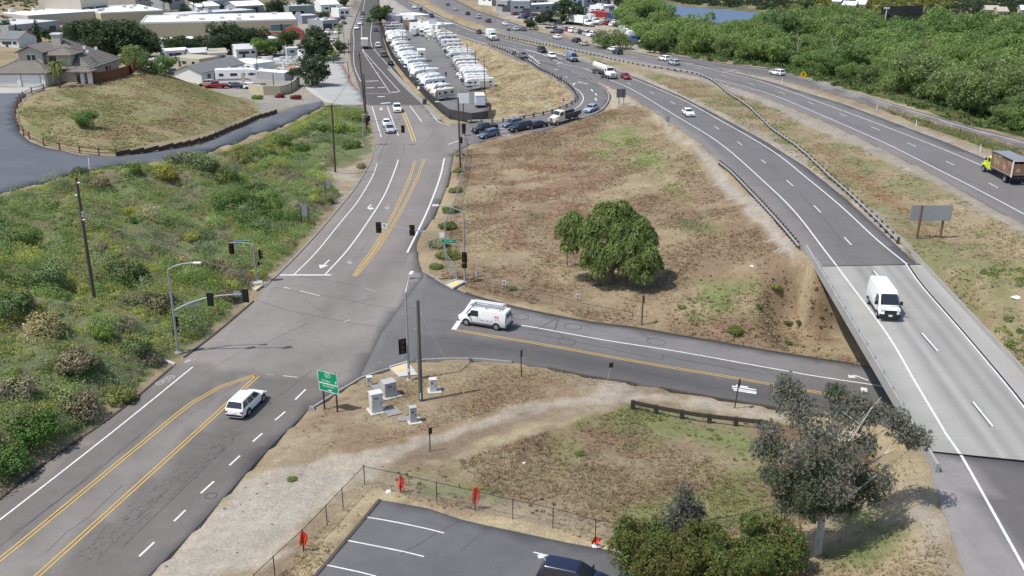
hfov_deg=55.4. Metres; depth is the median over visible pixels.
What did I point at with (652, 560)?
olive bush tree
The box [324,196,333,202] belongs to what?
bush
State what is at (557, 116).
flatbed truck
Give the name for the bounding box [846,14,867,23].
riverside tree
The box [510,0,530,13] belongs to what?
yard building
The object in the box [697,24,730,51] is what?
riverside tree
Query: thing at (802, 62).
riverside tree
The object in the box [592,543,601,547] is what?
plastic bag
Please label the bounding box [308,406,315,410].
rock
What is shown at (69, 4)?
storage building
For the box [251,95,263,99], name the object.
bush
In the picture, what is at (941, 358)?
overpass bridge
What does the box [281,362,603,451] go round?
island grass
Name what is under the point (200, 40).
broad tree
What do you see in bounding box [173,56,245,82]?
white house
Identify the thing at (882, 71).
riverside tree
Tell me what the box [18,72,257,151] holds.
knoll grass
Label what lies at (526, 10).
door
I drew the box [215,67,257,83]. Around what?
long camper
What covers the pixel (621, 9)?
riverside tree
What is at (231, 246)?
traffic signal
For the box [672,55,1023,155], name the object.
on ramp
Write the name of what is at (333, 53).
palm tree
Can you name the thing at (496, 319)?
work van
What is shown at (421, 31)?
travel trailer
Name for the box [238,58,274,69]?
mobile home
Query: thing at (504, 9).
door
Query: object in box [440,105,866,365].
field grass
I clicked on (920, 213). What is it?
road sign
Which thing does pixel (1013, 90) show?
riverside tree
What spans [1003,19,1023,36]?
riverside tree
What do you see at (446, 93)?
travel trailer
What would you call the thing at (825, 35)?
riverside tree
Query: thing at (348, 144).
bush
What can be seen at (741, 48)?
riverside tree
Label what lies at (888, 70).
riverside tree
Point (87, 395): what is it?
bush
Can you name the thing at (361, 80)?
utility pole
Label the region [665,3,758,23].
river
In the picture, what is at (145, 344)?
bush
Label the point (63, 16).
warehouse
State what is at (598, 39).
broad bush
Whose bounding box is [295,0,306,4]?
pine tree
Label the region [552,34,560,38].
car
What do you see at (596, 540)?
red flag
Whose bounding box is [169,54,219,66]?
mobile home
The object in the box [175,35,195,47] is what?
broad tree
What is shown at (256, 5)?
storage building
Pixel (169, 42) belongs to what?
broad tree
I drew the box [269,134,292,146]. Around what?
bush
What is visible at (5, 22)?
broad tree
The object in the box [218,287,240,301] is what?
bush
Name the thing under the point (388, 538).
parking lot
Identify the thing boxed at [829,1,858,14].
riverside tree
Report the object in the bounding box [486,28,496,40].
box truck
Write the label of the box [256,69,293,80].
yard shed
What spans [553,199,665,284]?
pepper tree
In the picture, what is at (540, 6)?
yard building
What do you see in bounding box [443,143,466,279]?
chain link fence
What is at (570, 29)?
parked car
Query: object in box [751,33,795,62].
riverside tree
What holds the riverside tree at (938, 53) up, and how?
on the ground at (252, 536)
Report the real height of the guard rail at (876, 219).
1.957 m
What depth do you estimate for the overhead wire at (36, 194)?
97.69 m
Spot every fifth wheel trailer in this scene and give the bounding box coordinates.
[388,35,407,41]
[394,47,414,53]
[401,55,422,63]
[410,67,439,77]
[448,47,471,53]
[448,51,474,58]
[464,77,493,89]
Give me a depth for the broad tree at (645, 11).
395.99 m
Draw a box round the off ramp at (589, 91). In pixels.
[463,46,610,144]
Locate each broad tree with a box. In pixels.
[0,19,9,24]
[39,28,53,41]
[51,22,70,37]
[61,20,100,41]
[62,31,75,41]
[76,17,134,49]
[101,19,151,55]
[118,44,149,70]
[125,22,161,55]
[144,54,180,75]
[158,36,180,47]
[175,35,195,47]
[178,3,192,11]
[188,36,202,47]
[195,35,214,46]
[200,32,230,51]
[205,20,243,52]
[223,24,257,50]
[235,26,270,43]
[249,37,280,55]
[265,0,288,12]
[265,38,286,54]
[275,29,300,46]
[286,54,331,85]
[296,25,333,57]
[317,11,329,17]
[333,41,347,52]
[339,0,348,5]
[365,4,392,23]
[523,19,538,29]
[533,9,556,24]
[552,0,588,21]
[553,10,564,21]
[612,0,623,5]
[635,5,658,19]
[803,1,813,7]
[981,11,999,22]
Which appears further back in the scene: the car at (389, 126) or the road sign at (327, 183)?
the car at (389, 126)
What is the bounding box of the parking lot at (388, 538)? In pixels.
[318,500,643,575]
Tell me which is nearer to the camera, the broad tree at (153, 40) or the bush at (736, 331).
the bush at (736, 331)
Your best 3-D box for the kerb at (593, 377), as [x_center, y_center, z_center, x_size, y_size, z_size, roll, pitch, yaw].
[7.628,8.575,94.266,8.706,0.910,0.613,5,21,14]
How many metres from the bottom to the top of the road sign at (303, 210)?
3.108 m
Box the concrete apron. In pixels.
[0,86,48,92]
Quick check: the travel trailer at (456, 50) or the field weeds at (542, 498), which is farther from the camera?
the travel trailer at (456, 50)
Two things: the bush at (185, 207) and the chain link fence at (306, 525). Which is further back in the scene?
the bush at (185, 207)
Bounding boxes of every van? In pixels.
[374,42,380,47]
[457,302,512,330]
[566,50,577,61]
[866,276,902,318]
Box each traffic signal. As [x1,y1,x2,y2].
[167,262,248,354]
[228,240,262,280]
[362,114,404,144]
[375,205,467,283]
[398,271,413,380]
[460,134,476,156]
[462,124,465,133]
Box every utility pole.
[75,177,95,297]
[321,104,341,171]
[357,53,364,115]
[363,74,367,131]
[413,299,422,401]
[435,97,460,167]
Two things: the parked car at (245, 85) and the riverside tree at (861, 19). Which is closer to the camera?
the parked car at (245, 85)
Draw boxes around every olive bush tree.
[605,514,685,575]
[629,530,706,575]
[676,517,733,573]
[694,531,778,575]
[731,509,809,575]
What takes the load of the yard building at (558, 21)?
on the ground at (252, 536)
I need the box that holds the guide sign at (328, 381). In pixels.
[317,370,338,411]
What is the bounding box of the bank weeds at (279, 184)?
[0,104,368,495]
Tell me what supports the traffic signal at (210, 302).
on the ground at (252, 536)
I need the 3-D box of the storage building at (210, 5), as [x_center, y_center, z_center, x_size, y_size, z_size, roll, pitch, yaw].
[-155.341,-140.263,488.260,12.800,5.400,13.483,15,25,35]
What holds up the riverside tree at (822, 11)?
on the ground at (252, 536)
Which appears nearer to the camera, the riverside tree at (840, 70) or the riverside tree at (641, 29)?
the riverside tree at (840, 70)
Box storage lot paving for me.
[383,12,488,112]
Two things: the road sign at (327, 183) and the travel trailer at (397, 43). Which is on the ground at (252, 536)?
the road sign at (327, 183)
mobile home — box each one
[160,47,185,57]
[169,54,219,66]
[185,47,206,54]
[205,48,227,57]
[230,43,257,57]
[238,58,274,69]
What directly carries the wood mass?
on the ground at (252, 536)
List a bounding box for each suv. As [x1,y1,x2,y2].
[225,389,266,417]
[380,51,386,56]
[477,127,499,138]
[501,117,522,126]
[508,119,532,132]
[537,45,546,52]
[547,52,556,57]
[571,37,580,42]
[658,55,670,60]
[667,59,679,64]
[769,68,784,75]
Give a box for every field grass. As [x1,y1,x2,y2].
[277,406,952,575]
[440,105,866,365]
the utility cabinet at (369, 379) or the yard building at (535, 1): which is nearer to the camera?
the utility cabinet at (369, 379)
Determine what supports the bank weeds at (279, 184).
on the ground at (252, 536)
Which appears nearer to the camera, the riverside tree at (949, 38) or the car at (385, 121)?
the car at (385, 121)
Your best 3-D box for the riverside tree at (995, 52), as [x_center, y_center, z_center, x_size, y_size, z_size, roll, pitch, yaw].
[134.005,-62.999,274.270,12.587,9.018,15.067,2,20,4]
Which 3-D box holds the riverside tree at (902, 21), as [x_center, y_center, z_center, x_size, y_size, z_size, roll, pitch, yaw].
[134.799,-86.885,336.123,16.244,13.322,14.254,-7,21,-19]
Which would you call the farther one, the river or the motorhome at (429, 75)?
the river
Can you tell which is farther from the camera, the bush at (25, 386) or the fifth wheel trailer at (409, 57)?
the fifth wheel trailer at (409, 57)
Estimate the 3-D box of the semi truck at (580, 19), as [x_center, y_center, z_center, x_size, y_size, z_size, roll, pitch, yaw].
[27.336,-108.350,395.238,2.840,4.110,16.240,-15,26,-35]
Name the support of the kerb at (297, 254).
on the ground at (252, 536)
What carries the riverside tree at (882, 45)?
on the ground at (252, 536)
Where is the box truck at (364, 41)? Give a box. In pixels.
[360,37,367,48]
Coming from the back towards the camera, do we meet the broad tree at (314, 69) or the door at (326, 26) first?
the door at (326, 26)
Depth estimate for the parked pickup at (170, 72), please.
275.38 m
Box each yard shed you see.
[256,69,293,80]
[284,66,300,74]
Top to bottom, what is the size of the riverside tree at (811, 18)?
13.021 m
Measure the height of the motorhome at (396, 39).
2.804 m
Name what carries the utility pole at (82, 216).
on the ground at (252, 536)
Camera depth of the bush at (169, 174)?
142.05 m
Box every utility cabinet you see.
[366,375,371,385]
[366,389,385,415]
[379,377,401,400]
[407,405,422,425]
[427,377,440,393]
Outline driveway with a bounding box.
[0,93,323,193]
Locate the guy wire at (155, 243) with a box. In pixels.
[86,216,243,273]
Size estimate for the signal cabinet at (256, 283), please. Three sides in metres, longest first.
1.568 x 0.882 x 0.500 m
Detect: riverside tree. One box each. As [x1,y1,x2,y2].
[610,3,636,19]
[616,15,648,29]
[618,0,635,7]
[620,11,642,21]
[627,21,655,40]
[631,0,676,19]
[640,27,670,46]
[644,20,684,43]
[646,9,673,23]
[662,20,677,28]
[670,14,680,20]
[676,31,684,44]
[676,37,704,50]
[677,11,717,25]
[678,25,721,52]
[683,20,713,30]
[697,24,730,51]
[702,19,741,27]
[705,22,738,51]
[710,32,740,56]
[715,26,761,50]
[729,33,771,59]
[732,18,754,32]
[750,9,785,24]
[750,21,764,30]
[751,24,798,51]
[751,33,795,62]
[756,20,783,39]
[759,7,805,36]
[777,52,797,62]
[787,5,804,17]
[788,15,819,34]
[788,49,802,54]
[788,55,808,66]
[792,45,803,54]
[794,33,819,57]
[797,15,839,36]
[800,49,837,69]
[804,4,826,16]
[804,7,840,21]
[806,5,831,14]
[807,36,844,50]
[811,29,831,47]
[811,51,841,74]
[813,13,829,24]
[818,13,862,26]
[823,45,853,69]
[824,8,847,15]
[827,40,875,72]
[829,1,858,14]
[833,21,873,47]
[835,61,860,77]
[845,4,879,18]
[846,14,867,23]
[848,14,895,31]
[851,36,883,50]
[852,32,906,42]
[854,54,879,65]
[856,62,884,82]
[868,37,900,57]
[870,28,919,41]
[876,57,895,74]
[877,35,904,50]
[877,43,918,62]
[877,69,894,81]
[878,69,901,87]
[881,51,955,96]
[885,15,927,36]
[886,21,927,40]
[890,48,933,60]
[900,37,943,46]
[908,36,939,51]
[915,72,944,99]
[916,5,960,27]
[917,50,958,93]
[919,41,969,56]
[921,27,961,44]
[926,17,966,34]
[928,65,983,106]
[931,45,968,62]
[937,55,964,66]
[943,66,1007,113]
[943,73,1005,104]
[946,64,999,79]
[951,30,984,44]
[953,42,1000,66]
[954,37,985,49]
[955,10,1003,32]
[972,53,1023,96]
[973,21,1018,41]
[973,29,1023,54]
[978,46,1000,58]
[984,35,1001,47]
[989,104,1017,122]
[991,16,1023,24]
[992,97,1017,110]
[993,11,1022,20]
[993,16,1020,27]
[993,34,1023,49]
[994,67,1023,100]
[996,43,1023,60]
[999,51,1023,69]
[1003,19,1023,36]
[1003,93,1022,102]
[1004,107,1023,130]
[1010,12,1023,22]
[1012,91,1023,119]
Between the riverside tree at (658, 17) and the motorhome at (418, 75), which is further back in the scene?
the riverside tree at (658, 17)
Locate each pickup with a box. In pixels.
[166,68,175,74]
[204,80,226,88]
[392,103,401,111]
[471,122,497,133]
[586,31,596,36]
[602,20,608,24]
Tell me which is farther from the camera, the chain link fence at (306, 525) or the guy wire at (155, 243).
the guy wire at (155, 243)
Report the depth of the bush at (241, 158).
161.33 m
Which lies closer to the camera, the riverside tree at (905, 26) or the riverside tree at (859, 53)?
the riverside tree at (859, 53)
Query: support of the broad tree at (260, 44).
on the ground at (252, 536)
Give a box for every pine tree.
[188,0,197,10]
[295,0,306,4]
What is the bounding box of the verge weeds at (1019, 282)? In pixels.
[979,265,1023,364]
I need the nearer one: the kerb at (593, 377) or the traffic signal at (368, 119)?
the kerb at (593, 377)
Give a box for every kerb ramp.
[249,282,265,290]
[389,361,417,376]
[444,278,466,288]
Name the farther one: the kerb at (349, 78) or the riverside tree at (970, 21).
the riverside tree at (970, 21)
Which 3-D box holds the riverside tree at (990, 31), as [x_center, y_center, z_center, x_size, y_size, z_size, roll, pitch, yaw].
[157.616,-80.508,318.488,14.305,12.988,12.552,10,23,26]
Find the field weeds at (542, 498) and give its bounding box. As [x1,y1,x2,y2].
[395,136,870,557]
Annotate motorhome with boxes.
[390,38,406,46]
[398,52,417,61]
[403,58,425,68]
[411,27,419,35]
[416,72,439,81]
[417,76,445,89]
[419,73,440,82]
[426,29,434,38]
[443,42,463,50]
[456,65,483,75]
[458,67,485,76]
[459,69,486,80]
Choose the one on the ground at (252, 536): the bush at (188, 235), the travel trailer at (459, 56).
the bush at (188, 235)
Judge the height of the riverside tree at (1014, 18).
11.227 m
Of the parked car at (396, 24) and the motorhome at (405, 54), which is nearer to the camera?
the motorhome at (405, 54)
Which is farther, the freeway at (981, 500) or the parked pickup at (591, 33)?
the parked pickup at (591, 33)
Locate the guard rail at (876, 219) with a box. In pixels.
[496,32,899,243]
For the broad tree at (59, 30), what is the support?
on the ground at (252, 536)
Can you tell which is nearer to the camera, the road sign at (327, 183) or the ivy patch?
the ivy patch
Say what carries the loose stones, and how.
on the ground at (252, 536)
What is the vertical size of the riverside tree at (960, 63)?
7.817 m
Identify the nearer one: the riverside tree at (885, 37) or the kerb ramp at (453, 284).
the kerb ramp at (453, 284)
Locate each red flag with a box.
[299,531,307,552]
[398,476,404,491]
[471,487,479,507]
[591,518,600,544]
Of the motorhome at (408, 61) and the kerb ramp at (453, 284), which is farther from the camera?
the motorhome at (408, 61)
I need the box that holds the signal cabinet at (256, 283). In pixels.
[250,281,263,285]
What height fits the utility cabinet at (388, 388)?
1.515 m
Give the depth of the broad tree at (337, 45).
337.54 m
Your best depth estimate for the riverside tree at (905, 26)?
323.30 m
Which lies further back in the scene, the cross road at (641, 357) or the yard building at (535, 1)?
the yard building at (535, 1)
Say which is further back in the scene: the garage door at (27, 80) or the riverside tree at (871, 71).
the riverside tree at (871, 71)
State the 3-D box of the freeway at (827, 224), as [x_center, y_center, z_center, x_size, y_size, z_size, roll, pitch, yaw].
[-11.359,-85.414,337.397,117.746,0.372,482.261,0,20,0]
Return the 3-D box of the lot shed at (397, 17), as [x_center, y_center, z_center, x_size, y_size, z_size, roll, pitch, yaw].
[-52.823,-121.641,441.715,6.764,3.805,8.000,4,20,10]
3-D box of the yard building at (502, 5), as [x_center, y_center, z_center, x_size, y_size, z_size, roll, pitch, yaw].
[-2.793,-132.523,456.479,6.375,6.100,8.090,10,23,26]
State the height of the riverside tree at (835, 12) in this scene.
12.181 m
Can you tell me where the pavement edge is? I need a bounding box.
[388,68,441,120]
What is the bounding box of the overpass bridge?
[805,245,1023,472]
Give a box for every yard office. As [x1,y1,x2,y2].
[284,46,301,56]
[297,49,314,58]
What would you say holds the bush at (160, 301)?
on the ground at (252, 536)
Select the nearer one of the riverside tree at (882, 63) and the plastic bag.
the plastic bag
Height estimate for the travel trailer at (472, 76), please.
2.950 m
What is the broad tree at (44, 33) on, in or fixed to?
on the ground at (252, 536)
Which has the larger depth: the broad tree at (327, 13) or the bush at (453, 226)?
the broad tree at (327, 13)
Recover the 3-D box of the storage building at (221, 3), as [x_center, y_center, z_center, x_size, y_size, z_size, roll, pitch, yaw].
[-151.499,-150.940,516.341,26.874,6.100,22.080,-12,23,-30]
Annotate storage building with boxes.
[38,0,107,9]
[108,0,150,6]
[151,0,184,9]
[163,7,255,14]
[185,1,219,10]
[205,0,249,8]
[223,0,263,12]
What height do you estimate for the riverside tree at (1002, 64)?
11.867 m
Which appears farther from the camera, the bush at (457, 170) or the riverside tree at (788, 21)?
the riverside tree at (788, 21)
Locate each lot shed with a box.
[385,14,401,22]
[400,12,428,22]
[403,19,416,29]
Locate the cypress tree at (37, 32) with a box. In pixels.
[32,19,41,42]
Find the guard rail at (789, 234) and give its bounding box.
[718,160,798,247]
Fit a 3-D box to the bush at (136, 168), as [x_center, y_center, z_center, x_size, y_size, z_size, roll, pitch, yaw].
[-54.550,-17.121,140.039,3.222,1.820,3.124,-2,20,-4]
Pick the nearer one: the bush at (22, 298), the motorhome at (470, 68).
the bush at (22, 298)
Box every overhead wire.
[0,191,71,197]
[82,105,330,189]
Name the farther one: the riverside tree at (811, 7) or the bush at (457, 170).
the riverside tree at (811, 7)
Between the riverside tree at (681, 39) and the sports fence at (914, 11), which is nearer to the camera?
the riverside tree at (681, 39)
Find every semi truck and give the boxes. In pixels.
[565,14,594,26]
[583,13,601,24]
[620,28,638,44]
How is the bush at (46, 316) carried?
on the ground at (252, 536)
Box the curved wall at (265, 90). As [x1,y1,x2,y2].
[248,76,299,94]
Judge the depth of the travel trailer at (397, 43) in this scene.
338.72 m
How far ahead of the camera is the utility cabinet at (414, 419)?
83.83 m
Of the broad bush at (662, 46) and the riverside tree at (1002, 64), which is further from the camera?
the broad bush at (662, 46)
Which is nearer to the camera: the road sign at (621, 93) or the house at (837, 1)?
the road sign at (621, 93)
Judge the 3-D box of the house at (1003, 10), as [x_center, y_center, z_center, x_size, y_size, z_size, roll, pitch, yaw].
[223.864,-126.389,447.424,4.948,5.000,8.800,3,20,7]
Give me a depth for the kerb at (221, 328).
103.47 m
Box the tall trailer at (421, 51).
[417,48,425,57]
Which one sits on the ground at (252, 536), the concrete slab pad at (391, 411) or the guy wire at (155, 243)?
the concrete slab pad at (391, 411)
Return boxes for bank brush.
[0,106,371,482]
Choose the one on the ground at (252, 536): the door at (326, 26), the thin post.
the thin post
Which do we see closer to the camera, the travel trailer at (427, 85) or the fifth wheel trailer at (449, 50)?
the travel trailer at (427, 85)
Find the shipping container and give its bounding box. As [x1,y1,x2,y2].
[595,11,608,16]
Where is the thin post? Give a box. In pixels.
[569,142,569,176]
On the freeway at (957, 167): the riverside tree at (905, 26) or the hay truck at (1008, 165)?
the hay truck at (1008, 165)
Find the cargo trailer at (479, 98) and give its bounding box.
[474,92,485,106]
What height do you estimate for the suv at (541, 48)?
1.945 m
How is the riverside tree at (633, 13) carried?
on the ground at (252, 536)
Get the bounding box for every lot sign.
[429,19,436,23]
[458,94,468,111]
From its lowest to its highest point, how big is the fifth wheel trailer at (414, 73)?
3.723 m
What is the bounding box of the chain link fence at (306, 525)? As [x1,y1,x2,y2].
[253,466,363,575]
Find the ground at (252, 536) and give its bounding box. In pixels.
[0,0,1023,575]
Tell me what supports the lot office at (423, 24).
on the ground at (252, 536)
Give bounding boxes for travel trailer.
[391,41,409,49]
[394,44,410,50]
[397,51,415,58]
[407,62,424,69]
[408,63,428,72]
[419,27,428,34]
[425,82,443,89]
[427,83,450,92]
[430,87,454,99]
[435,32,452,38]
[437,34,456,41]
[440,38,459,45]
[446,45,465,52]
[449,49,472,52]
[450,57,476,66]
[452,55,473,60]
[452,60,478,69]
[455,63,480,72]
[461,74,488,84]
[462,72,486,81]
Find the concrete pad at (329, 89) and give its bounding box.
[306,62,363,105]
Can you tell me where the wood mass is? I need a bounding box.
[1010,61,1023,126]
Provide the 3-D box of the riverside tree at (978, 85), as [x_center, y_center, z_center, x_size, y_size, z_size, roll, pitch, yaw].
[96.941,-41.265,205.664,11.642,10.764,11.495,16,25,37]
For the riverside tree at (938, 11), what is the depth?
352.68 m
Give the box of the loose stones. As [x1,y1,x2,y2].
[165,386,632,566]
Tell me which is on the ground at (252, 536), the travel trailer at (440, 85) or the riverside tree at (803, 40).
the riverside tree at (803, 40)
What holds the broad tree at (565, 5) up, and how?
on the ground at (252, 536)
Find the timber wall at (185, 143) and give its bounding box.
[115,109,276,155]
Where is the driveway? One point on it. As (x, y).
(24, 161)
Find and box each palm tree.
[43,59,70,86]
[327,50,339,62]
[332,24,343,38]
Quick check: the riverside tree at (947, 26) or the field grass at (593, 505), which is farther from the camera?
the riverside tree at (947, 26)
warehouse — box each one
[0,6,101,23]
[0,18,59,33]
[86,4,162,25]
[140,12,296,37]
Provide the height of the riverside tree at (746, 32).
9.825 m
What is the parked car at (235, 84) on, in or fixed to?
on the ground at (252, 536)
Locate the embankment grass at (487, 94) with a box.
[477,48,569,117]
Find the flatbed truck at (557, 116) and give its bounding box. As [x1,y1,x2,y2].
[548,109,580,125]
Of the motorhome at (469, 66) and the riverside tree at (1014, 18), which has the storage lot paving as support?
the motorhome at (469, 66)
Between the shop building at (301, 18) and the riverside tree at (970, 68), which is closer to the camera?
the riverside tree at (970, 68)
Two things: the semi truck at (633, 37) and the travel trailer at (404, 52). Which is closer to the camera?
the travel trailer at (404, 52)
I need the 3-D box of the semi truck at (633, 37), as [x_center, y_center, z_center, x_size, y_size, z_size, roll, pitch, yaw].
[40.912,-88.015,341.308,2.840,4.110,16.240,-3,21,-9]
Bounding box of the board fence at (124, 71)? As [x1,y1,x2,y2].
[92,60,136,82]
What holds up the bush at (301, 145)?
on the ground at (252, 536)
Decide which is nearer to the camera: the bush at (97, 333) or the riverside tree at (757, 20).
the bush at (97, 333)
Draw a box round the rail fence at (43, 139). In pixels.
[14,82,116,155]
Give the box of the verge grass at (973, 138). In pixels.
[867,101,1023,156]
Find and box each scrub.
[0,0,44,18]
[671,0,1023,21]
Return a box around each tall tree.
[884,11,891,21]
[970,0,981,14]
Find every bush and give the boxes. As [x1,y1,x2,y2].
[0,289,33,315]
[0,375,36,404]
[0,407,59,448]
[0,440,35,477]
[10,226,37,243]
[19,309,66,336]
[28,259,68,285]
[36,199,60,212]
[54,344,100,374]
[55,389,98,416]
[66,166,90,177]
[68,110,99,126]
[88,176,109,189]
[89,325,113,339]
[101,383,139,407]
[104,257,149,282]
[117,337,152,357]
[120,162,141,173]
[121,206,140,216]
[132,291,179,314]
[151,165,178,180]
[163,151,198,168]
[176,202,191,211]
[183,231,201,241]
[189,154,220,171]
[204,259,225,270]
[209,165,242,184]
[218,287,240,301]
[224,151,253,165]
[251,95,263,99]
[252,148,276,159]
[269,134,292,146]
[275,93,285,97]
[287,476,296,482]
[289,94,301,99]
[289,140,310,152]
[308,123,325,131]
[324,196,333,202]
[330,120,349,133]
[341,139,361,149]
[342,111,360,120]
[356,163,366,168]
[425,239,449,249]
[429,262,443,269]
[434,248,460,260]
[438,221,457,229]
[442,206,459,213]
[448,187,463,192]
[452,167,463,172]
[506,286,516,290]
[574,450,583,455]
[591,29,613,45]
[600,27,627,47]
[615,32,634,48]
[642,40,657,52]
[656,41,669,53]
[677,305,686,309]
[728,325,744,335]
[771,284,781,289]
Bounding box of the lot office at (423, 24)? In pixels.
[409,20,453,31]
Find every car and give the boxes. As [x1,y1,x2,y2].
[197,79,212,85]
[227,82,243,87]
[243,82,258,88]
[382,118,391,126]
[385,25,396,29]
[385,123,394,132]
[390,22,402,25]
[519,51,527,57]
[527,120,547,129]
[536,554,608,575]
[545,25,557,28]
[550,28,563,33]
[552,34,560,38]
[568,27,575,31]
[578,41,588,45]
[582,30,589,34]
[583,103,598,112]
[607,46,616,50]
[612,48,622,54]
[620,72,630,78]
[681,107,694,116]
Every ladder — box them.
[470,303,504,309]
[474,299,504,305]
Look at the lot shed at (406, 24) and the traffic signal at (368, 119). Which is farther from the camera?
the lot shed at (406, 24)
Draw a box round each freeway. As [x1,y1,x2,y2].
[394,0,916,265]
[427,0,1023,223]
[930,432,1023,575]
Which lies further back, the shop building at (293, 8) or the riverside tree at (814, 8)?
the shop building at (293, 8)
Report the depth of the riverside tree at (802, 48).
311.81 m
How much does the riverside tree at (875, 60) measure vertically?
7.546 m
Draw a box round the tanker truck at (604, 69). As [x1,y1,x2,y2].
[592,61,616,78]
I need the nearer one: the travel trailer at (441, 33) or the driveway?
the driveway
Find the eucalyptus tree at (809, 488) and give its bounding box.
[747,370,935,555]
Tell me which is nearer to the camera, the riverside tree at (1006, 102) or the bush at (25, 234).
the bush at (25, 234)
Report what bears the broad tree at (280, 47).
on the ground at (252, 536)
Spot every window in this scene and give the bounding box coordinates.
[31,54,36,60]
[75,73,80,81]
[270,24,281,30]
[281,24,291,30]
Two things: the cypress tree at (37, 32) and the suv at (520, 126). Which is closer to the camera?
the suv at (520, 126)
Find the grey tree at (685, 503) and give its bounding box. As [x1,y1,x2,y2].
[659,481,709,534]
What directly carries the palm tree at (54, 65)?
on the ground at (252, 536)
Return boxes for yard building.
[478,0,495,5]
[496,0,510,11]
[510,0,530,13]
[531,0,546,2]
[531,2,559,11]
[547,0,579,6]
[547,14,561,24]
[580,0,598,6]
[590,3,614,10]
[599,0,610,3]
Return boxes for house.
[0,31,36,47]
[0,33,121,86]
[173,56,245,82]
[832,0,848,3]
[842,1,858,7]
[856,0,868,7]
[981,5,998,14]
[993,7,1009,14]
[1016,5,1023,12]
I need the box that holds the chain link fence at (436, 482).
[363,465,781,533]
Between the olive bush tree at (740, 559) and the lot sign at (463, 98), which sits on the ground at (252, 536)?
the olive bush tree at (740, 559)
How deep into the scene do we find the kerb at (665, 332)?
106.20 m
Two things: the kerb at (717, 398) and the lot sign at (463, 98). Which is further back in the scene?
the lot sign at (463, 98)
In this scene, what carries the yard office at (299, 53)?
on the ground at (252, 536)
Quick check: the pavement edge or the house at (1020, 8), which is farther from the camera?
the house at (1020, 8)
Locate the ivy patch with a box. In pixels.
[211,183,284,235]
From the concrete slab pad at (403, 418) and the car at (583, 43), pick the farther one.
the car at (583, 43)
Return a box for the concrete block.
[163,359,175,365]
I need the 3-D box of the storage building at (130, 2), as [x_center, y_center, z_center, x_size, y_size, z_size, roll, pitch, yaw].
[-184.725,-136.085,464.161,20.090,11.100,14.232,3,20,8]
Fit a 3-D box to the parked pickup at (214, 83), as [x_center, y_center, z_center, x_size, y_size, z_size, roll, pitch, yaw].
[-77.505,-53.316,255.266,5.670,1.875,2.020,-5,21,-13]
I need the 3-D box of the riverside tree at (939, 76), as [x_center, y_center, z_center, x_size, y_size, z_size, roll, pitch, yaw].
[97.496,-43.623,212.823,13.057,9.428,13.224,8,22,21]
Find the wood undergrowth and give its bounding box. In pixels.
[638,41,1023,136]
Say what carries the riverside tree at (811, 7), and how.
on the ground at (252, 536)
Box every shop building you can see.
[283,2,314,16]
[295,12,317,23]
[307,17,338,30]
[311,0,338,12]
[331,6,349,17]
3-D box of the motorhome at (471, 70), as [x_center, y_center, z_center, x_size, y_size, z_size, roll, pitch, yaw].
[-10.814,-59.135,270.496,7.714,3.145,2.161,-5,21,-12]
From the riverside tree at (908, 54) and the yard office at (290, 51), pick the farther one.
the yard office at (290, 51)
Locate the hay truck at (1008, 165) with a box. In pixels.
[981,150,1023,182]
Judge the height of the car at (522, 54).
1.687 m
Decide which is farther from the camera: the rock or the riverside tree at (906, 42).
the riverside tree at (906, 42)
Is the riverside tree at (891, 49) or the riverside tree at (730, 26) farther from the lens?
the riverside tree at (730, 26)
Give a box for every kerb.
[0,366,172,499]
[183,301,253,357]
[263,145,374,287]
[308,368,389,408]
[313,499,380,575]
[343,65,357,88]
[416,357,511,362]
[422,271,443,283]
[466,292,854,363]
[468,43,576,122]
[547,367,635,385]
[660,386,830,417]
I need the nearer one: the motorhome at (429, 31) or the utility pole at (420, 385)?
the utility pole at (420, 385)
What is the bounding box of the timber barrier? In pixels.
[631,400,770,428]
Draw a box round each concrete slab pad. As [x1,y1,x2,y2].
[370,383,380,389]
[383,406,401,416]
[397,416,408,421]
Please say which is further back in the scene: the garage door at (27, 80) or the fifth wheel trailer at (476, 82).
the fifth wheel trailer at (476, 82)
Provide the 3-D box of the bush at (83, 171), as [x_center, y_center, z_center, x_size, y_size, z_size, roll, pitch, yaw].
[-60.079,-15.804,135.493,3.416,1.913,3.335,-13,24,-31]
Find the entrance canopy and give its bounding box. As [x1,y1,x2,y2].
[264,26,303,39]
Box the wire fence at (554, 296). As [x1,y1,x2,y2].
[472,279,632,315]
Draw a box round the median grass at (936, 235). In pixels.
[647,70,1023,346]
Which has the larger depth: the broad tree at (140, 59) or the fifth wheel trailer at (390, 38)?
the fifth wheel trailer at (390, 38)
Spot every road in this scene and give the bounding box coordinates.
[0,0,468,575]
[361,272,897,426]
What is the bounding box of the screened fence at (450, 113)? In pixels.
[381,24,490,122]
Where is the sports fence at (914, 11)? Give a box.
[880,5,922,18]
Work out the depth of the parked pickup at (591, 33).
351.86 m
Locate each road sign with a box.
[300,205,308,222]
[325,180,329,189]
[428,427,431,450]
[520,349,522,376]
[607,362,612,382]
[616,89,625,100]
[641,295,644,324]
[665,116,669,126]
[734,379,740,407]
[909,205,952,238]
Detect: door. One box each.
[0,75,17,86]
[21,75,40,86]
[49,25,55,30]
[323,24,331,30]
[502,5,507,11]
[523,8,529,12]
[554,19,560,24]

